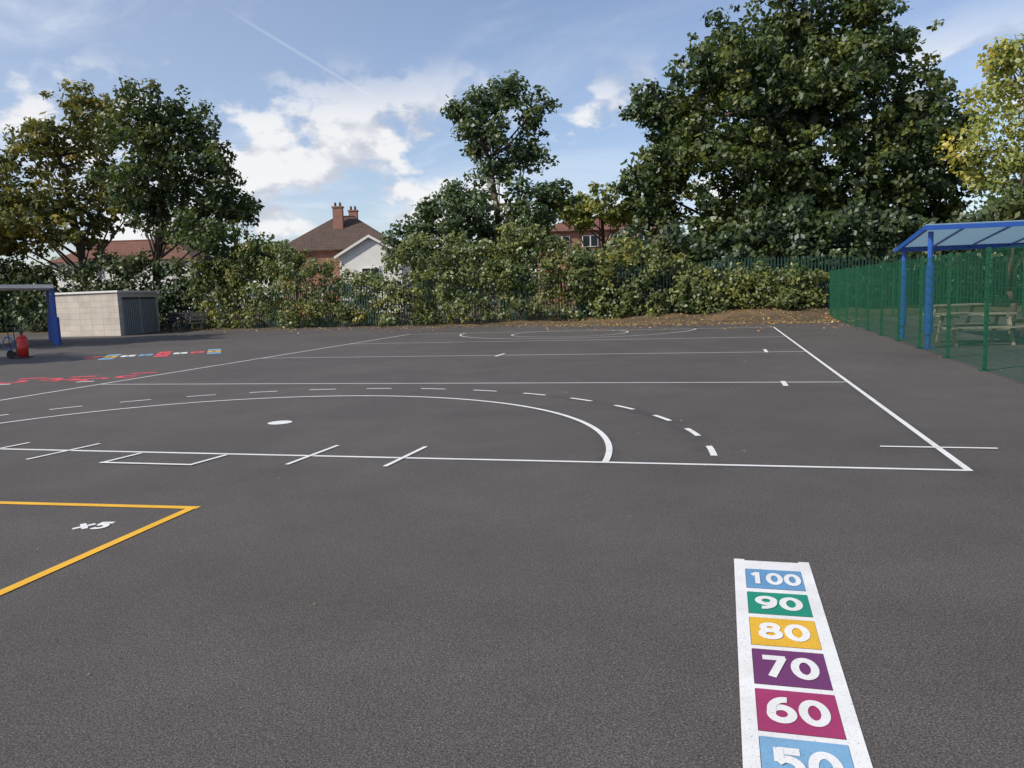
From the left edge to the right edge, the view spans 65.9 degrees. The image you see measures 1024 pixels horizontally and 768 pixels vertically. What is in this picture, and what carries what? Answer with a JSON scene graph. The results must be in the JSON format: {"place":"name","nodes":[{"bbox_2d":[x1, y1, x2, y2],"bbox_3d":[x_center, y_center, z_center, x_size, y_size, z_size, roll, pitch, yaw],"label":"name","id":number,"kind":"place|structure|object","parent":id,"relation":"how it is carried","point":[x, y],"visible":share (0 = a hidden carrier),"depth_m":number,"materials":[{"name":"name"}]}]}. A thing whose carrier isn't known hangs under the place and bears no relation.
{"place":"outdoors","nodes":[
{"label":"outdoors","id":0,"kind":"place"},
{"bbox_2d":[55,290,159,336],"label":"concrete garage","id":1,"kind":"structure","parent":0,"point":[110,313],"depth_m":42.79,"materials":[{"name":"concrete"}]},
{"bbox_2d":[122,297,157,334],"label":"garage doors","id":2,"kind":"structure","parent":1,"relation":"in","point":[130,308],"depth_m":44.26,"materials":[{"name":"metal"}]},
{"bbox_2d":[0,282,1021,334],"bbox_3d":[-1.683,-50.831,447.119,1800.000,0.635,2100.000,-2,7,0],"label":"ground","id":3,"kind":"structure","parent":0,"point":[734,316],"depth_m":38.05,"materials":[{"name":"soil"}]},
{"bbox_2d":[0,78,143,285],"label":"maple tree","id":4,"kind":"object","parent":3,"relation":"on","point":[23,226],"visible":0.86,"depth_m":51.39,"materials":[{"name":"green plant"}]},
{"bbox_2d":[0,248,205,331],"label":"shrub hedge","id":5,"kind":"object","parent":3,"relation":"on","point":[118,267],"visible":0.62,"depth_m":51.04,"materials":[{"name":"green plant"}]},
{"bbox_2d":[46,239,221,318],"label":"bungalow","id":6,"kind":"object","parent":3,"relation":"on","point":[124,247],"visible":0.12,"depth_m":72.32,"materials":[{"name":"red tile"}]},
{"bbox_2d":[74,266,165,276],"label":"windows","id":7,"kind":"structure","parent":6,"relation":"in","point":[99,273],"depth_m":71.47,"materials":[{"name":"white glass"}]},
{"bbox_2d":[83,75,264,326],"bbox_3d":[-21.345,-11.227,50.556,9.679,15.936,9.823,1,7,22],"label":"oak tree","id":8,"kind":"object","parent":3,"relation":"on","point":[150,132],"visible":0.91,"depth_m":49.19,"materials":[{"name":"green plant"}]},
{"bbox_2d":[153,205,307,327],"bbox_3d":[-16.876,-6.966,47.902,8.704,7.758,5.207,-4,7,-20],"label":"tree","id":9,"kind":"object","parent":3,"relation":"on","point":[206,239],"visible":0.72,"depth_m":47.11,"materials":[{"name":"green plant"}]},
{"bbox_2d":[280,250,342,314],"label":"walls","id":10,"kind":"structure","parent":3,"relation":"on","point":[324,255],"depth_m":72.94,"materials":[{"name":"red brick"}]},
{"bbox_2d":[277,215,395,251],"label":"roof","id":11,"kind":"structure","parent":10,"relation":"on","point":[325,236],"depth_m":74.05,"materials":[{"name":"tile"}]},
{"bbox_2d":[331,202,358,228],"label":"chimney","id":12,"kind":"object","parent":11,"relation":"on","point":[338,217],"visible":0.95,"depth_m":74.93,"materials":[{"name":"red brick"}]},
{"bbox_2d":[339,237,411,313],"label":"gable wall","id":13,"kind":"structure","parent":3,"relation":"on","point":[366,252],"depth_m":70.64,"materials":[{"name":"white paint"}]},
{"bbox_2d":[334,235,396,257],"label":"gable roof","id":14,"kind":"structure","parent":13,"relation":"on","point":[358,242],"depth_m":70.13,"materials":[{"name":"wood"}]},
{"bbox_2d":[362,267,379,280],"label":"windows","id":15,"kind":"structure","parent":13,"relation":"attached to","point":[377,269],"depth_m":70.61,"materials":[{"name":"white glass"}]},
{"bbox_2d":[379,69,581,312],"bbox_3d":[-1.959,-10.542,44.598,11.684,14.074,7.458,-2,7,0],"label":"ash tree","id":16,"kind":"object","parent":3,"relation":"on","point":[485,131],"visible":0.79,"depth_m":44.02,"materials":[{"name":"green plant"}]},
{"bbox_2d":[183,220,829,328],"bbox_3d":[-2.835,-5.748,42.673,37.520,5.490,5.978,0,7,18],"label":"ivy hedge","id":17,"kind":"object","parent":3,"relation":"on","point":[785,295],"visible":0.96,"depth_m":40.48,"materials":[{"name":"green plant"}]},
{"bbox_2d":[0,206,1021,317],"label":"distant treeline","id":18,"kind":"object","parent":3,"relation":"on","point":[416,264],"visible":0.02,"depth_m":108.99,"materials":[{"name":"green plant"}]},
{"bbox_2d":[0,253,1022,331],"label":"palisade fence","id":19,"kind":"object","parent":3,"relation":"on","point":[994,270],"visible":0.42,"depth_m":40.48,"materials":[{"name":"green metal"}]},
{"bbox_2d":[0,312,1023,767],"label":"asphalt playground","id":20,"kind":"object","parent":3,"relation":"on","point":[482,604],"visible":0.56,"depth_m":5.25},
{"bbox_2d":[2,327,32,358],"bbox_3d":[-16.292,-1.354,26.032,0.677,1.017,0.528,-2,7,0],"label":"gas bottle trolley","id":21,"kind":"object","parent":20,"relation":"on","point":[22,350],"visible":1,"depth_m":25.93,"materials":[{"name":"red metal"}]},
{"bbox_2d":[0,284,61,344],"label":"grey canopy shelter","id":22,"kind":"object","parent":20,"relation":"on","point":[53,325],"visible":0.92,"depth_m":34.30,"materials":[{"name":"metal"}]},
{"bbox_2d":[0,372,156,384],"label":"snake marking","id":23,"kind":"object","parent":20,"relation":"on","point":[82,380],"visible":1,"depth_m":17.95,"materials":[{"name":"red paint"}]},
{"bbox_2d":[0,501,200,594],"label":"yellow box marking","id":24,"kind":"object","parent":20,"relation":"on","point":[72,560],"visible":1,"depth_m":5.90,"materials":[{"name":"paint"}]},
{"bbox_2d":[84,349,220,359],"bbox_3d":[-11.628,-0.962,25.703,4.060,0.002,2.600,-4,7,-20],"label":"hopscotch marking","id":25,"kind":"object","parent":20,"relation":"on","point":[161,354],"visible":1,"depth_m":25.65,"materials":[{"name":"multicoloured paint"}]},
{"bbox_2d":[165,311,205,331],"bbox_3d":[-18.880,-3.614,45.745,2.200,1.100,0.585,-2,7,0],"label":"dark bench","id":26,"kind":"object","parent":20,"relation":"on","point":[185,316],"visible":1,"depth_m":45.92,"materials":[{"name":"metal"}]},
{"bbox_2d":[0,327,997,470],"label":"court marking","id":27,"kind":"object","parent":20,"relation":"on","point":[608,453],"visible":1,"depth_m":8.79,"materials":[{"name":"white paint"}]},
{"bbox_2d":[734,559,872,767],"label":"number ladder marking","id":28,"kind":"object","parent":20,"relation":"on","point":[784,709],"visible":1,"depth_m":3.30,"materials":[{"name":"multicoloured paint"}]},
{"bbox_2d":[829,245,1023,381],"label":"fence","id":29,"kind":"object","parent":20,"relation":"on","point":[997,301],"visible":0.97,"depth_m":17.64,"materials":[{"name":"green metal"}]},
{"bbox_2d":[894,220,1023,348],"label":"blue canopy shelter","id":30,"kind":"object","parent":20,"relation":"on","point":[960,236],"visible":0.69,"depth_m":19.83,"materials":[{"name":"blue metal"}]},
{"bbox_2d":[933,303,992,322],"bbox_3d":[14.734,-2.244,25.972,1.600,0.760,1.730,-3,7,-6],"label":"picnic table","id":31,"kind":"object","parent":20,"relation":"on","point":[971,305],"visible":0.24,"depth_m":26.03,"materials":[{"name":"brown wood"}]},
{"bbox_2d":[933,312,1023,345],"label":"picnic table","id":32,"kind":"object","parent":20,"relation":"on","point":[1003,314],"visible":0.5,"depth_m":19.10,"materials":[{"name":"brown wood"}]},
{"bbox_2d":[1011,319,1023,336],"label":"picnic table","id":33,"kind":"object","parent":20,"relation":"on","point":[1021,321],"visible":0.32,"depth_m":21.17,"materials":[{"name":"brown wood"}]},
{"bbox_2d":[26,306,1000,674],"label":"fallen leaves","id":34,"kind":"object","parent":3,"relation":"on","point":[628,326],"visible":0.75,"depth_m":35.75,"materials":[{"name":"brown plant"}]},
{"bbox_2d":[537,230,664,304],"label":"walls","id":35,"kind":"structure","parent":3,"relation":"on","point":[573,236],"depth_m":75.32,"materials":[{"name":"red brick"}]},
{"bbox_2d":[557,233,648,247],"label":"windows","id":36,"kind":"structure","parent":35,"relation":"attached to","point":[591,240],"depth_m":75.23,"materials":[{"name":"white glass"}]},
{"bbox_2d":[551,217,658,231],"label":"roof","id":37,"kind":"structure","parent":35,"relation":"on","point":[560,227],"depth_m":75.68,"materials":[{"name":"red tile"}]},
{"bbox_2d":[533,181,674,255],"bbox_3d":[7.049,-10.455,60.954,11.436,10.107,5.999,-2,7,0],"label":"lime tree","id":38,"kind":"object","parent":3,"relation":"on","point":[580,217],"visible":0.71,"depth_m":59.81,"materials":[{"name":"green plant"}]},
{"bbox_2d":[575,192,1023,314],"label":"shrub hedge","id":39,"kind":"object","parent":3,"relation":"on","point":[852,216],"visible":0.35,"depth_m":39.01,"materials":[{"name":"green plant"}]},
{"bbox_2d":[614,0,993,273],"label":"sycamore tree","id":40,"kind":"object","parent":3,"relation":"on","point":[784,102],"visible":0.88,"depth_m":41.08,"materials":[{"name":"green plant"}]},
{"bbox_2d":[933,33,1023,314],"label":"birch tree","id":41,"kind":"object","parent":3,"relation":"on","point":[1008,59],"visible":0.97,"depth_m":29.97,"materials":[{"name":"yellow plant"}]},
{"bbox_2d":[966,175,1023,325],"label":"young tree","id":42,"kind":"object","parent":3,"relation":"on","point":[1010,204],"visible":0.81,"depth_m":24.00,"materials":[{"name":"green plant"}]},
{"bbox_2d":[0,0,1023,300],"label":"sky","id":43,"kind":"structure","parent":0,"point":[320,104],"materials":[{"name":"blue"}]}
]}

